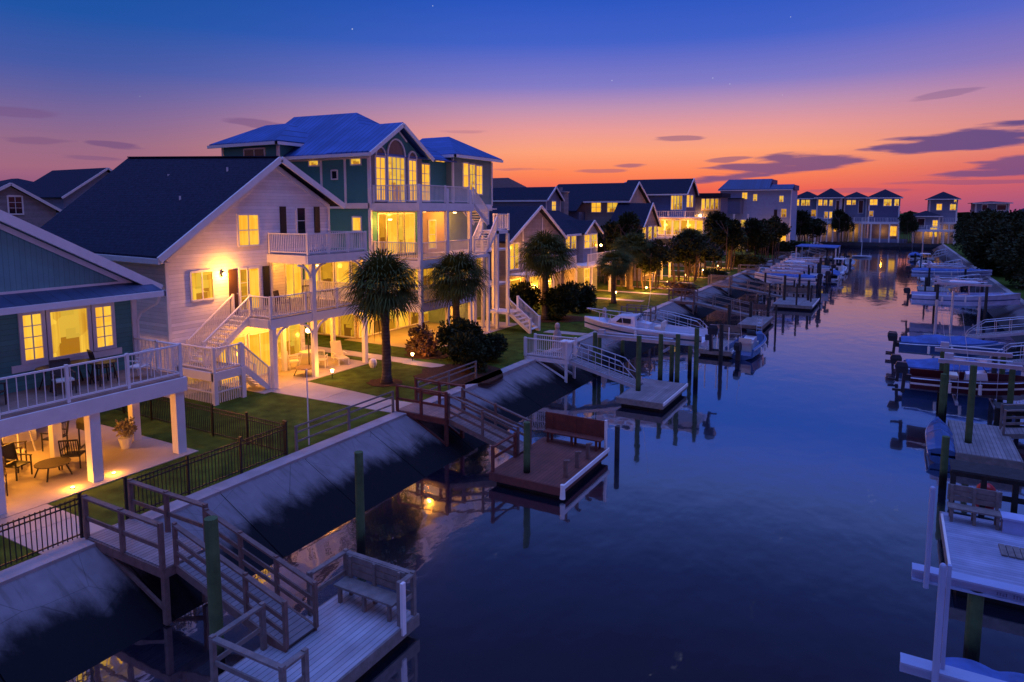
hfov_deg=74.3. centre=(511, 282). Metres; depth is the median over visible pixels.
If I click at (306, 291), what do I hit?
patio chair
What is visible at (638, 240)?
fan palm
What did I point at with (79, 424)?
grill
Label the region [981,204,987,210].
window
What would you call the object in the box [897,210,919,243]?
live oak
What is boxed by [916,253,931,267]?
motor boat
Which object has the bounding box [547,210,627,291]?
beach house
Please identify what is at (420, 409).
pier
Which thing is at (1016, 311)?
revetment
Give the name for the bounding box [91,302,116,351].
window
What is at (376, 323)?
window
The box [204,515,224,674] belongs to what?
piling
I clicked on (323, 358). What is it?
patio chair
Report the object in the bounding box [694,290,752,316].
gangway
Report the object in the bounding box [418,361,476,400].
rail fence
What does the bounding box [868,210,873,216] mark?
window
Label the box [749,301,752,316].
piling
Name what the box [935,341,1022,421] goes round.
boat lift
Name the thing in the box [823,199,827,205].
window
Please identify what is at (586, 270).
window
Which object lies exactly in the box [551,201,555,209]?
window
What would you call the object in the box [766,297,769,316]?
piling
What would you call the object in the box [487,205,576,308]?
beach house
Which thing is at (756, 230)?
yaupon tree
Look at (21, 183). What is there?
beach house
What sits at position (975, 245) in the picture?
wax myrtle
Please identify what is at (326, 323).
window
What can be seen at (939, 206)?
window
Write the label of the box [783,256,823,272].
lift
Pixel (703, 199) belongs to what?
window
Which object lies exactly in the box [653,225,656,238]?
window
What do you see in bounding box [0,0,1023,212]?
sky
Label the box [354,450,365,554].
piling
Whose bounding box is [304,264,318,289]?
window
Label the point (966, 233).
wax myrtle
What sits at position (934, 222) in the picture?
window
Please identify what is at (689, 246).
live oak
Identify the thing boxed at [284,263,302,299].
window
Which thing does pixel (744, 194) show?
window
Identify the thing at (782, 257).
pier
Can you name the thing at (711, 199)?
window
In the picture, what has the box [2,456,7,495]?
patio chair
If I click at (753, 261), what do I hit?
oleander shrub
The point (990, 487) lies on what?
mooring buoy
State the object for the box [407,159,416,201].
window
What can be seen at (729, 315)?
piling
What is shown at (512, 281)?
window
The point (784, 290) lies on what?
piling
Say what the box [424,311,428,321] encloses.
window
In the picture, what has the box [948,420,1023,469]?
floating dock
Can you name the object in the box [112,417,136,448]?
planter
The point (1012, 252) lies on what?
wax myrtle
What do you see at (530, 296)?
oleander shrub
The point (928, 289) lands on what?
floating dock
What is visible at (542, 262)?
fan palm
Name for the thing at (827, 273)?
motor boat
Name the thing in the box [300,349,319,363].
patio table
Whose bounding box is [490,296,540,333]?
wooden steps
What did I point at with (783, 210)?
window
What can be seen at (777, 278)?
motor boat
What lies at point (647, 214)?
beach house
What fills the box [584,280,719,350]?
motor boat
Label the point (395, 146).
arched window
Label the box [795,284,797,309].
piling
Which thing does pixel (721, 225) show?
yaupon tree
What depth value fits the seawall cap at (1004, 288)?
82.14 m
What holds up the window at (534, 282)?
in the beach house at (525, 221)
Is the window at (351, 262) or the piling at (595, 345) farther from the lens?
the window at (351, 262)
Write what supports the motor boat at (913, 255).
on the canal water
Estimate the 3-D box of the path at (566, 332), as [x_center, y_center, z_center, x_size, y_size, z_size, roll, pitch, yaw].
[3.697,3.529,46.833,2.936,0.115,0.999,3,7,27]
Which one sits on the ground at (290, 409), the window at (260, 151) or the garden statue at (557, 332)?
the garden statue at (557, 332)
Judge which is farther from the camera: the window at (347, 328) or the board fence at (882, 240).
the board fence at (882, 240)
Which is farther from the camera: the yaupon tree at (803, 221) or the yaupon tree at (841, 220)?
the yaupon tree at (841, 220)
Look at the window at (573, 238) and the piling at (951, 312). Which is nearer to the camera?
the piling at (951, 312)
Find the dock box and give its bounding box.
[1000,511,1023,536]
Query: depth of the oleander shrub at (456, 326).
37.70 m
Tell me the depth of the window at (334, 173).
42.50 m
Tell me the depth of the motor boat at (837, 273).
94.93 m
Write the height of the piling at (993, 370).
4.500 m
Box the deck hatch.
[998,543,1023,559]
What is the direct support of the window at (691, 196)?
in the beach house at (673, 200)
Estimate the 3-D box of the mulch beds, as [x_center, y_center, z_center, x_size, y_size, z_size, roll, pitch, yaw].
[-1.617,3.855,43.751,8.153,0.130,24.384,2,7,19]
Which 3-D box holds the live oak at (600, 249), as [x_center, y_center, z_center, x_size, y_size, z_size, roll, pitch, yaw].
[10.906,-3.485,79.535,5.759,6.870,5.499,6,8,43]
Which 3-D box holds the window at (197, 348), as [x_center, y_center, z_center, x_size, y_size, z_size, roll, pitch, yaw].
[-14.641,3.867,31.575,0.075,1.684,1.360,3,7,29]
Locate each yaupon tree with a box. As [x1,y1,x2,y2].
[599,211,655,286]
[703,211,747,270]
[741,217,777,263]
[796,209,812,241]
[830,209,855,242]
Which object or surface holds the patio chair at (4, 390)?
on the beach house at (61, 298)
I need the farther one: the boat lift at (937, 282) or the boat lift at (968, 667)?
the boat lift at (937, 282)
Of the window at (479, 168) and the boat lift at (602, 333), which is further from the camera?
the window at (479, 168)
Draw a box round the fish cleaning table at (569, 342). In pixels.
[559,339,574,359]
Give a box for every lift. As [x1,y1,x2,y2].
[597,329,691,381]
[762,266,806,296]
[773,261,815,289]
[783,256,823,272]
[900,486,1023,681]
[925,262,968,289]
[932,276,991,320]
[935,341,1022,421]
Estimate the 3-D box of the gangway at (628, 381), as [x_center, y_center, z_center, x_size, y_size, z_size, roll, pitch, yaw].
[5.115,4.536,37.076,4.046,1.985,0.956,3,7,29]
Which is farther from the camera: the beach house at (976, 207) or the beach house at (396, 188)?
the beach house at (976, 207)
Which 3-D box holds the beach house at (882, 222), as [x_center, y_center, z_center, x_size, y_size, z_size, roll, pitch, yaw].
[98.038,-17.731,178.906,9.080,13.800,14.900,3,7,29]
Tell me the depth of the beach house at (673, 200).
104.28 m
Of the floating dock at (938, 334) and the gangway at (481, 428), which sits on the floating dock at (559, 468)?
the gangway at (481, 428)
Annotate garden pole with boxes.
[306,369,309,444]
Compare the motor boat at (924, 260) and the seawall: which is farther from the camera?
the seawall
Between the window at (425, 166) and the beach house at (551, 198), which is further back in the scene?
the beach house at (551, 198)
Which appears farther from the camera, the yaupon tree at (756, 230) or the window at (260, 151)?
the yaupon tree at (756, 230)
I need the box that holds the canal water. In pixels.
[67,247,1023,681]
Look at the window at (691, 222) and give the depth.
99.44 m
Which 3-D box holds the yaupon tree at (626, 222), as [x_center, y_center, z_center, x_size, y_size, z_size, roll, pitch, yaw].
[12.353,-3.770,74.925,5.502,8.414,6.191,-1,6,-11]
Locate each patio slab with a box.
[225,353,368,393]
[345,320,517,348]
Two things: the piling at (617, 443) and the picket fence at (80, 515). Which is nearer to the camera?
the picket fence at (80, 515)
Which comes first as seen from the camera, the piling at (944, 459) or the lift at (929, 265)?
the piling at (944, 459)
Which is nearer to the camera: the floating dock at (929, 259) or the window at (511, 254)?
the window at (511, 254)
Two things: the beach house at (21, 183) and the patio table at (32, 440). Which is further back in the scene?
the beach house at (21, 183)
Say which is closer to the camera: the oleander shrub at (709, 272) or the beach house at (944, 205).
the oleander shrub at (709, 272)
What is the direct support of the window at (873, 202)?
in the beach house at (882, 222)
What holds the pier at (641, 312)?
on the revetment at (72, 616)
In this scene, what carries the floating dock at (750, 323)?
on the canal water
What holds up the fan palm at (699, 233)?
on the ground at (290, 409)
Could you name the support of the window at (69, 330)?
in the beach house at (61, 298)
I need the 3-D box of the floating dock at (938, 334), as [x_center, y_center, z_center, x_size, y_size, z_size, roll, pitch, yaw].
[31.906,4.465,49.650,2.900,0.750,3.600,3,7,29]
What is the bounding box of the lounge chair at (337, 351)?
[330,340,348,364]
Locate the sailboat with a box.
[852,248,871,257]
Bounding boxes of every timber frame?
[949,459,1023,513]
[993,401,1023,427]
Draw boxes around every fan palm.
[335,247,430,383]
[420,250,490,323]
[512,229,579,319]
[593,248,638,303]
[607,231,653,289]
[674,227,710,273]
[727,230,748,266]
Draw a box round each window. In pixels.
[6,195,23,214]
[17,310,47,364]
[45,305,93,359]
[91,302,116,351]
[184,348,210,385]
[189,269,214,301]
[218,334,246,385]
[236,213,259,246]
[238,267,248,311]
[243,147,264,155]
[247,330,269,375]
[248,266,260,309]
[275,324,301,358]
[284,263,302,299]
[295,206,306,233]
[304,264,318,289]
[308,161,318,166]
[309,319,324,333]
[319,262,334,289]
[324,316,339,335]
[330,169,337,179]
[335,261,350,290]
[339,314,355,337]
[350,159,361,165]
[351,216,361,230]
[351,262,359,282]
[358,312,371,337]
[372,311,380,334]
[374,155,386,201]
[375,131,417,159]
[377,213,387,254]
[386,155,405,202]
[387,213,397,254]
[389,311,396,330]
[397,213,404,253]
[398,311,408,328]
[404,213,415,252]
[406,269,414,291]
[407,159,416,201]
[409,312,418,325]
[414,270,417,290]
[422,163,430,201]
[423,268,433,286]
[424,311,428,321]
[428,219,436,248]
[462,162,468,188]
[469,163,475,189]
[476,165,482,194]
[509,242,513,270]
[509,278,520,305]
[514,242,518,269]
[530,276,539,288]
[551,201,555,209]
[565,235,569,248]
[571,236,576,249]
[584,234,589,248]
[584,268,589,285]
[590,233,597,247]
[591,203,601,212]
[607,203,617,212]
[648,226,651,239]
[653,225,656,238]
[657,219,664,234]
[665,219,672,234]
[671,195,673,209]
[672,219,679,234]
[674,195,676,209]
[677,195,679,209]
[679,195,682,209]
[680,219,687,232]
[686,194,689,207]
[688,219,695,230]
[690,195,692,207]
[696,219,703,232]
[701,198,704,209]
[705,198,709,209]
[710,198,713,209]
[714,198,718,209]
[742,192,747,198]
[753,194,757,200]
[779,195,783,201]
[781,208,786,216]
[801,199,805,205]
[805,199,810,205]
[811,209,815,216]
[818,199,822,205]
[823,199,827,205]
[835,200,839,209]
[846,199,851,204]
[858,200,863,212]
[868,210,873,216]
[869,199,877,205]
[883,199,891,205]
[890,226,896,236]
[894,198,899,205]
[917,218,924,226]
[929,227,937,236]
[932,220,937,226]
[936,203,942,210]
[949,204,956,210]
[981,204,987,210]
[996,204,1006,210]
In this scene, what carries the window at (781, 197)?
in the beach house at (761, 199)
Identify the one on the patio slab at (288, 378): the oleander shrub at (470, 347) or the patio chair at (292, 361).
the patio chair at (292, 361)
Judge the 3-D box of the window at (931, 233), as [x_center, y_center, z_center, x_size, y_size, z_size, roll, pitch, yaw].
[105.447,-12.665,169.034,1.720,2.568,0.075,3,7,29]
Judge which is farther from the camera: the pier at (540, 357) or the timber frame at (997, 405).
the pier at (540, 357)
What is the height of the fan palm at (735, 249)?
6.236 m
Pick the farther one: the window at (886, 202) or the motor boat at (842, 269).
the window at (886, 202)
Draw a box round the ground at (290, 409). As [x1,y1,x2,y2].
[0,213,1023,570]
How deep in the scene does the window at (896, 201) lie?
172.43 m
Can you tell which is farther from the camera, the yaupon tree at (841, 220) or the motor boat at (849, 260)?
the yaupon tree at (841, 220)
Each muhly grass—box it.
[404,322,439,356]
[658,280,701,293]
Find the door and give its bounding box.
[228,269,238,313]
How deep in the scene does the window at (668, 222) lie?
101.23 m
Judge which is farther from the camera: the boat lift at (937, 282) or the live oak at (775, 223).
the live oak at (775, 223)
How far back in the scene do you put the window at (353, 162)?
41.56 m
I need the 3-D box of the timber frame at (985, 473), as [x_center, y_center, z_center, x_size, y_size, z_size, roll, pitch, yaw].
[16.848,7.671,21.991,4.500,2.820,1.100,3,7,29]
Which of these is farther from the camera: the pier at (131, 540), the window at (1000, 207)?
the window at (1000, 207)
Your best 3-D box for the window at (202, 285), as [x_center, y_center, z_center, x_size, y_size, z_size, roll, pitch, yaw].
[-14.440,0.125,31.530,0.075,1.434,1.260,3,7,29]
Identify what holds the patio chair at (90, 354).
on the beach house at (61, 298)
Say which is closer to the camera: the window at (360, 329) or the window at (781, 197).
the window at (360, 329)
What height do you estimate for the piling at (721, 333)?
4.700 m
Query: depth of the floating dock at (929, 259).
128.83 m
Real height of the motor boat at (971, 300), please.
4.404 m
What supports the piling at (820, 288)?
in the canal water
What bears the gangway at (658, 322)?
on the floating dock at (704, 351)
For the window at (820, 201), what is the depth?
180.20 m
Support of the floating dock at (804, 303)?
on the canal water
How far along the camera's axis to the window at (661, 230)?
101.73 m
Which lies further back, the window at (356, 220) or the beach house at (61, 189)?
the beach house at (61, 189)
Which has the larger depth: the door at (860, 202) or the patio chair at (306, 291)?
the door at (860, 202)
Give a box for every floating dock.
[208,548,419,681]
[489,411,609,499]
[616,378,687,411]
[699,324,740,358]
[737,304,773,330]
[772,287,819,310]
[786,284,813,289]
[822,256,843,260]
[916,257,934,261]
[917,286,949,291]
[923,333,957,336]
[939,483,1023,609]
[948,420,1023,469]
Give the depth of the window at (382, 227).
42.45 m
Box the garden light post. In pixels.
[305,328,309,364]
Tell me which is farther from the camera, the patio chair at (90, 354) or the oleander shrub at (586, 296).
the oleander shrub at (586, 296)
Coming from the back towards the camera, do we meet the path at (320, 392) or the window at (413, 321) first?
the window at (413, 321)
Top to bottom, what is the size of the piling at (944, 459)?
4.100 m
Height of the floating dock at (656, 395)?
0.780 m
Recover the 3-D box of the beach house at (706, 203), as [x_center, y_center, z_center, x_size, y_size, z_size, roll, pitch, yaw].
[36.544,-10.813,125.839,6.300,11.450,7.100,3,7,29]
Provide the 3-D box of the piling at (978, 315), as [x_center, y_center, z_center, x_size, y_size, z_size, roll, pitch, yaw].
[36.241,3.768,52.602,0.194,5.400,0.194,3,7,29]
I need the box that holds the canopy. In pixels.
[795,244,840,262]
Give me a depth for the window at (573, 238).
67.96 m
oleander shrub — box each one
[436,315,483,357]
[446,329,495,373]
[479,332,508,361]
[509,280,541,317]
[539,281,579,320]
[565,280,596,312]
[702,268,727,279]
[724,254,766,266]
[746,240,809,254]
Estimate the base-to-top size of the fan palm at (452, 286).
6.236 m
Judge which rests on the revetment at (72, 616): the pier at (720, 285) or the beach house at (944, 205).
the pier at (720, 285)
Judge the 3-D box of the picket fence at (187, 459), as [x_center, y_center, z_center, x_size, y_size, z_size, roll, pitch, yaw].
[-9.216,5.661,21.000,0.090,1.230,5.720,3,7,29]
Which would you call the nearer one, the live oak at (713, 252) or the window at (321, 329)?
the window at (321, 329)
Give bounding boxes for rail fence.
[294,391,394,451]
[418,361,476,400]
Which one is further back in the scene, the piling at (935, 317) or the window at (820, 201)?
the window at (820, 201)
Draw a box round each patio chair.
[0,382,6,404]
[1,439,27,469]
[1,442,32,480]
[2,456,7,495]
[40,421,68,450]
[48,358,76,395]
[58,439,86,469]
[87,349,115,380]
[124,347,153,379]
[273,290,290,311]
[287,352,299,368]
[302,285,309,304]
[318,350,327,367]
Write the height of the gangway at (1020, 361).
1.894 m
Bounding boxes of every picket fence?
[0,492,83,568]
[114,396,284,454]
[122,420,287,519]
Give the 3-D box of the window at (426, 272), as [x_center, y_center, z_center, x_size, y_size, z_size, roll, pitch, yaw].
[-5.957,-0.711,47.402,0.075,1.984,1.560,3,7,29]
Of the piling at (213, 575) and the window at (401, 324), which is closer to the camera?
the piling at (213, 575)
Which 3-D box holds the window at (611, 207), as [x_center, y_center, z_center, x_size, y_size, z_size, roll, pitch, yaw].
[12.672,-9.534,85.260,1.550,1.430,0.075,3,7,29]
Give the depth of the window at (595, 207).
86.33 m
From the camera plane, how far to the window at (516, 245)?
57.69 m
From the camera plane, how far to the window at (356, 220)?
41.98 m
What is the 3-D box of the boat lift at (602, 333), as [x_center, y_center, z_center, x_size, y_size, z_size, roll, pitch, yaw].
[8.195,5.104,41.407,5.100,4.750,4.480,3,7,29]
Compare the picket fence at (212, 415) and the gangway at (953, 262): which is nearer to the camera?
the picket fence at (212, 415)
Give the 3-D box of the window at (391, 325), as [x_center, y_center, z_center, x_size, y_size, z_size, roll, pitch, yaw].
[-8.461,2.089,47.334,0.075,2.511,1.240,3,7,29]
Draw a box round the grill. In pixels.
[76,417,84,447]
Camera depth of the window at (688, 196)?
104.77 m
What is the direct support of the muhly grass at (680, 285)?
on the ground at (290, 409)
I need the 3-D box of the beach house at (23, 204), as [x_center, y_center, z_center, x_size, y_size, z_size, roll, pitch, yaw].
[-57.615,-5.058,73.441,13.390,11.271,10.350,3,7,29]
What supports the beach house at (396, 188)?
on the ground at (290, 409)
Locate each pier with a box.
[81,478,207,625]
[395,377,465,446]
[524,333,576,382]
[621,304,656,321]
[668,288,697,314]
[708,274,732,295]
[738,264,758,281]
[759,258,774,268]
[775,252,790,261]
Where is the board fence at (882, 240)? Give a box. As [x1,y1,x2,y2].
[858,238,907,242]
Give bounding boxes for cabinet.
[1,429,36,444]
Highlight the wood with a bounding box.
[899,212,968,232]
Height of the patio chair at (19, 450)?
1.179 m
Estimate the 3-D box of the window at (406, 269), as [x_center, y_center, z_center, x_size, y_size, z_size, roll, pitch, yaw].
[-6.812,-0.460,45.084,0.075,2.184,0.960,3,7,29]
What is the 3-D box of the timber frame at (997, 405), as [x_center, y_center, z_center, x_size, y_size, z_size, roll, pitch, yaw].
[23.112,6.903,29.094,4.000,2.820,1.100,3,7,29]
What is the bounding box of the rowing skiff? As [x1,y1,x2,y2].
[925,417,955,464]
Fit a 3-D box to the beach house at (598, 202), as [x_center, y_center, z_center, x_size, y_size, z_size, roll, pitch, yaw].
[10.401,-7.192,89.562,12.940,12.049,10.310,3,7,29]
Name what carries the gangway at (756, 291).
on the floating dock at (804, 303)
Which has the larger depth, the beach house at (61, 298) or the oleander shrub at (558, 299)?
the oleander shrub at (558, 299)
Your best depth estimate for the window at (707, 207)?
122.40 m
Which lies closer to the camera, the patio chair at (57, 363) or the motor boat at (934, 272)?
the patio chair at (57, 363)
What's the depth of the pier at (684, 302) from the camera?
62.46 m
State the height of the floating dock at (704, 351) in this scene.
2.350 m
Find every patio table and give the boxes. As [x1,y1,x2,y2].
[2,430,36,450]
[34,457,72,481]
[35,359,94,391]
[89,359,117,386]
[294,365,311,377]
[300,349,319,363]
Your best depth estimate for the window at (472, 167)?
51.08 m
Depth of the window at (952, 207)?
170.40 m
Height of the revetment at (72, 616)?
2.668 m
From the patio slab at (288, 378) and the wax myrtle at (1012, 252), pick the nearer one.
the patio slab at (288, 378)
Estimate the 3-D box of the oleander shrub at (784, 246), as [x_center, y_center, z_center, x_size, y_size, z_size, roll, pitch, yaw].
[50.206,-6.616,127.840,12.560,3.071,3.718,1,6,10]
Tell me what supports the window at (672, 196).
in the beach house at (673, 200)
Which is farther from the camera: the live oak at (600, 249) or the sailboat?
the sailboat
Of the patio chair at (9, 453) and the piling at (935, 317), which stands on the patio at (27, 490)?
the patio chair at (9, 453)
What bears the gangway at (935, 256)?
on the floating dock at (929, 259)
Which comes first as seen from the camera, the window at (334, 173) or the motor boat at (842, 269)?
the window at (334, 173)
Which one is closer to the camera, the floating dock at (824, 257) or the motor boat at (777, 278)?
the motor boat at (777, 278)
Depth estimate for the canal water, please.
20.46 m
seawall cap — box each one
[0,242,814,585]
[942,244,1023,304]
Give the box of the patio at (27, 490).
[0,419,197,519]
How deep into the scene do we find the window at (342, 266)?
42.93 m
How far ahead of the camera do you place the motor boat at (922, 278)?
94.67 m
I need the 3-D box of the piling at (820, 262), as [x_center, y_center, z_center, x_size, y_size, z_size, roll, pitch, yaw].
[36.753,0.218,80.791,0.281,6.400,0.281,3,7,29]
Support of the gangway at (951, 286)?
on the floating dock at (928, 289)
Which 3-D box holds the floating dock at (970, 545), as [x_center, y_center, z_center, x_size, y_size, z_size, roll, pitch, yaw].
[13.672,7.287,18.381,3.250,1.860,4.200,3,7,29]
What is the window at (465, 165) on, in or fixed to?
in the beach house at (396, 188)
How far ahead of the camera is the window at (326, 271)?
43.57 m
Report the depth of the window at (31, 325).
21.76 m
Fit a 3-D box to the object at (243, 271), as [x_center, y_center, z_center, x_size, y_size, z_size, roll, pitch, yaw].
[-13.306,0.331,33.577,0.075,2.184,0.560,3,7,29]
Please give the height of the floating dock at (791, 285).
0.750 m
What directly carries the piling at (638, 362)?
in the canal water
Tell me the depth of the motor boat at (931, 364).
37.42 m
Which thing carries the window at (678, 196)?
in the beach house at (673, 200)
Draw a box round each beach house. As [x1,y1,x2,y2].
[0,178,32,187]
[0,183,61,227]
[0,210,187,514]
[23,167,111,214]
[40,156,367,405]
[207,113,509,349]
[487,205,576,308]
[493,178,525,187]
[493,186,569,214]
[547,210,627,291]
[557,182,650,275]
[610,203,670,280]
[624,178,706,268]
[695,193,730,255]
[718,179,798,248]
[795,191,817,240]
[814,188,845,241]
[842,192,868,241]
[861,189,902,242]
[911,211,954,244]
[925,192,960,243]
[968,201,1012,212]
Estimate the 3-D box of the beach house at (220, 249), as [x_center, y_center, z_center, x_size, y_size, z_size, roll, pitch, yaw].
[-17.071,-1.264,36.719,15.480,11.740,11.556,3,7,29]
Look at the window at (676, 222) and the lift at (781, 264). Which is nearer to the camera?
the lift at (781, 264)
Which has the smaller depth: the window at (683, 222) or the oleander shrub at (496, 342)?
the oleander shrub at (496, 342)
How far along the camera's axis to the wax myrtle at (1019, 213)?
108.76 m
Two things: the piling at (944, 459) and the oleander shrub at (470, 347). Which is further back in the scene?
the oleander shrub at (470, 347)
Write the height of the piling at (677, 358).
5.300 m
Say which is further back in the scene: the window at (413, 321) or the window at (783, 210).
the window at (783, 210)
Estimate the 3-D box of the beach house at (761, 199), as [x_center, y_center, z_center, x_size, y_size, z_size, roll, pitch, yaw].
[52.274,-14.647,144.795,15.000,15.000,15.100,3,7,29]
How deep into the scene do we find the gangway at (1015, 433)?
27.97 m
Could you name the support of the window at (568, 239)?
in the beach house at (582, 236)
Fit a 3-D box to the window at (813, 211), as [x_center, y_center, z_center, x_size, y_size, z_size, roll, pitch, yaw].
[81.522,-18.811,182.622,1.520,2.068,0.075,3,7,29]
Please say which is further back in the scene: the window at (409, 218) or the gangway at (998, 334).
the gangway at (998, 334)
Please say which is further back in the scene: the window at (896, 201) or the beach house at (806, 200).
the beach house at (806, 200)
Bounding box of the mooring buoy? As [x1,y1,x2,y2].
[976,481,995,490]
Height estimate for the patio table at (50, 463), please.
0.458 m
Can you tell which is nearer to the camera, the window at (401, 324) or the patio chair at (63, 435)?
the patio chair at (63, 435)
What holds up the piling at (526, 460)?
in the canal water
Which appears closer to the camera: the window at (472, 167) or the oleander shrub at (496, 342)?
the oleander shrub at (496, 342)
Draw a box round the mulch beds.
[366,315,584,386]
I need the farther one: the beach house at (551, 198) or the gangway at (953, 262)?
the gangway at (953, 262)
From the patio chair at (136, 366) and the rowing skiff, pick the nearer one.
the patio chair at (136, 366)
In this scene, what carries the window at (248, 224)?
in the beach house at (220, 249)
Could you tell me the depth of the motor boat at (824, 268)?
89.97 m
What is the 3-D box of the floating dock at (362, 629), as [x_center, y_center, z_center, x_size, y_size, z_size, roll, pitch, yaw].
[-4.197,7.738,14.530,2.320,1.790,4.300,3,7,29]
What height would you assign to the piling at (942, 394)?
4.600 m
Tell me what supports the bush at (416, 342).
on the mulch beds
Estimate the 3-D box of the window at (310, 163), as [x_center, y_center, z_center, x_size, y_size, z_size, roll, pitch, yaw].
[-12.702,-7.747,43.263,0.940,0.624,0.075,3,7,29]
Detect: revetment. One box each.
[0,242,825,681]
[932,245,1023,349]
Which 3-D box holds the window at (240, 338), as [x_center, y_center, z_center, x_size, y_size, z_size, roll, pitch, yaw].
[-13.709,3.788,33.232,0.075,2.284,1.560,3,7,29]
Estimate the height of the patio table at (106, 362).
0.744 m
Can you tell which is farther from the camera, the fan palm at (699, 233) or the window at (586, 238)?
the fan palm at (699, 233)
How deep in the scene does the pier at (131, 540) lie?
16.89 m
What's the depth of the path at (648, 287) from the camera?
70.44 m
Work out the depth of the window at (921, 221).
170.07 m
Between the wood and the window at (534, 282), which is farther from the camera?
the wood
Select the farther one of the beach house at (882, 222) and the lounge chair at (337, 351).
the beach house at (882, 222)
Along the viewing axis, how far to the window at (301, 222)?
36.58 m
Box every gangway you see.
[172,508,318,652]
[448,388,531,455]
[569,343,642,387]
[652,310,714,338]
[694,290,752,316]
[730,276,782,297]
[806,247,825,255]
[932,249,947,257]
[940,259,962,266]
[945,274,982,288]
[965,317,1023,338]
[987,342,1023,365]
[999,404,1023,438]
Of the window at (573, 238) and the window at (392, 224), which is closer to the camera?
the window at (392, 224)
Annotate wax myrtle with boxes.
[950,208,1017,247]
[951,217,1023,262]
[962,218,1023,275]
[981,209,1023,225]
[982,230,1023,285]
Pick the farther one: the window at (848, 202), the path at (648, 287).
the window at (848, 202)
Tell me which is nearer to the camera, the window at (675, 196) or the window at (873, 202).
the window at (675, 196)
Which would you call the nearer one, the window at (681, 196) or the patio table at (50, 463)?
the patio table at (50, 463)
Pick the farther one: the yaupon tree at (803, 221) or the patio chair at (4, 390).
the yaupon tree at (803, 221)
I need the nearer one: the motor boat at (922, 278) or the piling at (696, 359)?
the piling at (696, 359)
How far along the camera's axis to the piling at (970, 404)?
26.89 m
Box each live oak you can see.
[598,225,610,282]
[633,238,676,289]
[662,230,711,281]
[672,235,725,276]
[760,215,791,259]
[797,218,827,243]
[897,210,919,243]
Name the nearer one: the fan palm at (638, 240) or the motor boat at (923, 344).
the motor boat at (923, 344)
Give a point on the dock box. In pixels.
(1012, 523)
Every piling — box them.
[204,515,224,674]
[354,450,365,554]
[523,421,529,472]
[592,332,596,377]
[614,425,619,458]
[636,335,641,390]
[658,334,662,380]
[674,334,679,382]
[693,328,698,385]
[718,324,723,362]
[727,304,730,335]
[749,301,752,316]
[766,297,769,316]
[774,305,776,328]
[783,275,786,299]
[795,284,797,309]
[807,280,809,299]
[818,258,821,292]
[819,279,821,297]
[933,300,937,333]
[938,373,946,421]
[938,435,949,488]
[949,291,954,333]
[964,365,976,443]
[976,296,981,333]
[991,356,997,373]
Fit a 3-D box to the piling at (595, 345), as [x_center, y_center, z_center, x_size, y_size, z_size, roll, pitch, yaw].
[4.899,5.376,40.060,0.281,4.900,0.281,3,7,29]
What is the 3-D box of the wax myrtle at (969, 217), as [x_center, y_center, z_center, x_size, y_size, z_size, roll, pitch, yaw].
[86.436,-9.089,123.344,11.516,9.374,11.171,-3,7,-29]
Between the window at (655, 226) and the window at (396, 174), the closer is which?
the window at (396, 174)
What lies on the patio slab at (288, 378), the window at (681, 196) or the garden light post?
the garden light post
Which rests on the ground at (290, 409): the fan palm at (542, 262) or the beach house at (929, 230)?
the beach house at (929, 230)
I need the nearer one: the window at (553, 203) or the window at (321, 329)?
the window at (321, 329)
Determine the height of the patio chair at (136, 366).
1.025 m
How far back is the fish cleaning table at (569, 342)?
37.58 m
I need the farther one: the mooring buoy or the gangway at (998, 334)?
the gangway at (998, 334)
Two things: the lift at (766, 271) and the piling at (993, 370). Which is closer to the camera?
the piling at (993, 370)
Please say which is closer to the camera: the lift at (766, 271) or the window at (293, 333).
the window at (293, 333)
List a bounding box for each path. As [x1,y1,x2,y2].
[0,504,103,553]
[272,382,411,412]
[305,345,443,366]
[545,330,587,335]
[596,261,736,301]
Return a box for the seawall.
[815,241,941,249]
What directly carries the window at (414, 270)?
in the beach house at (396, 188)
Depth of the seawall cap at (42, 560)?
21.90 m
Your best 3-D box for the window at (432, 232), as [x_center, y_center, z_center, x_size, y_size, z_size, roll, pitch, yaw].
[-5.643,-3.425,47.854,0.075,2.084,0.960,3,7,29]
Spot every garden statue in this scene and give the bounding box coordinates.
[369,358,376,367]
[553,323,561,347]
[601,307,607,317]
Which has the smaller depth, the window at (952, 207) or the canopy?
the canopy
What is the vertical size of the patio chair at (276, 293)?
1.025 m
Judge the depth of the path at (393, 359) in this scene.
38.73 m
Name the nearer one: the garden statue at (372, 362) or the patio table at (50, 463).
the patio table at (50, 463)
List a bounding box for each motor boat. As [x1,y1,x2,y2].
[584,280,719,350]
[724,313,766,360]
[755,263,822,286]
[768,256,830,283]
[782,247,835,275]
[825,269,841,280]
[831,258,847,274]
[843,255,855,264]
[885,301,1005,358]
[888,313,1020,381]
[892,319,1023,400]
[902,261,1020,308]
[905,249,991,278]
[908,252,921,259]
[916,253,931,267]
[917,263,939,281]
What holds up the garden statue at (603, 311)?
on the ground at (290, 409)
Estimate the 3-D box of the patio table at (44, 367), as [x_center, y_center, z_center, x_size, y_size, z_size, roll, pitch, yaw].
[-14.556,3.025,22.084,0.900,0.747,1.773,3,7,29]

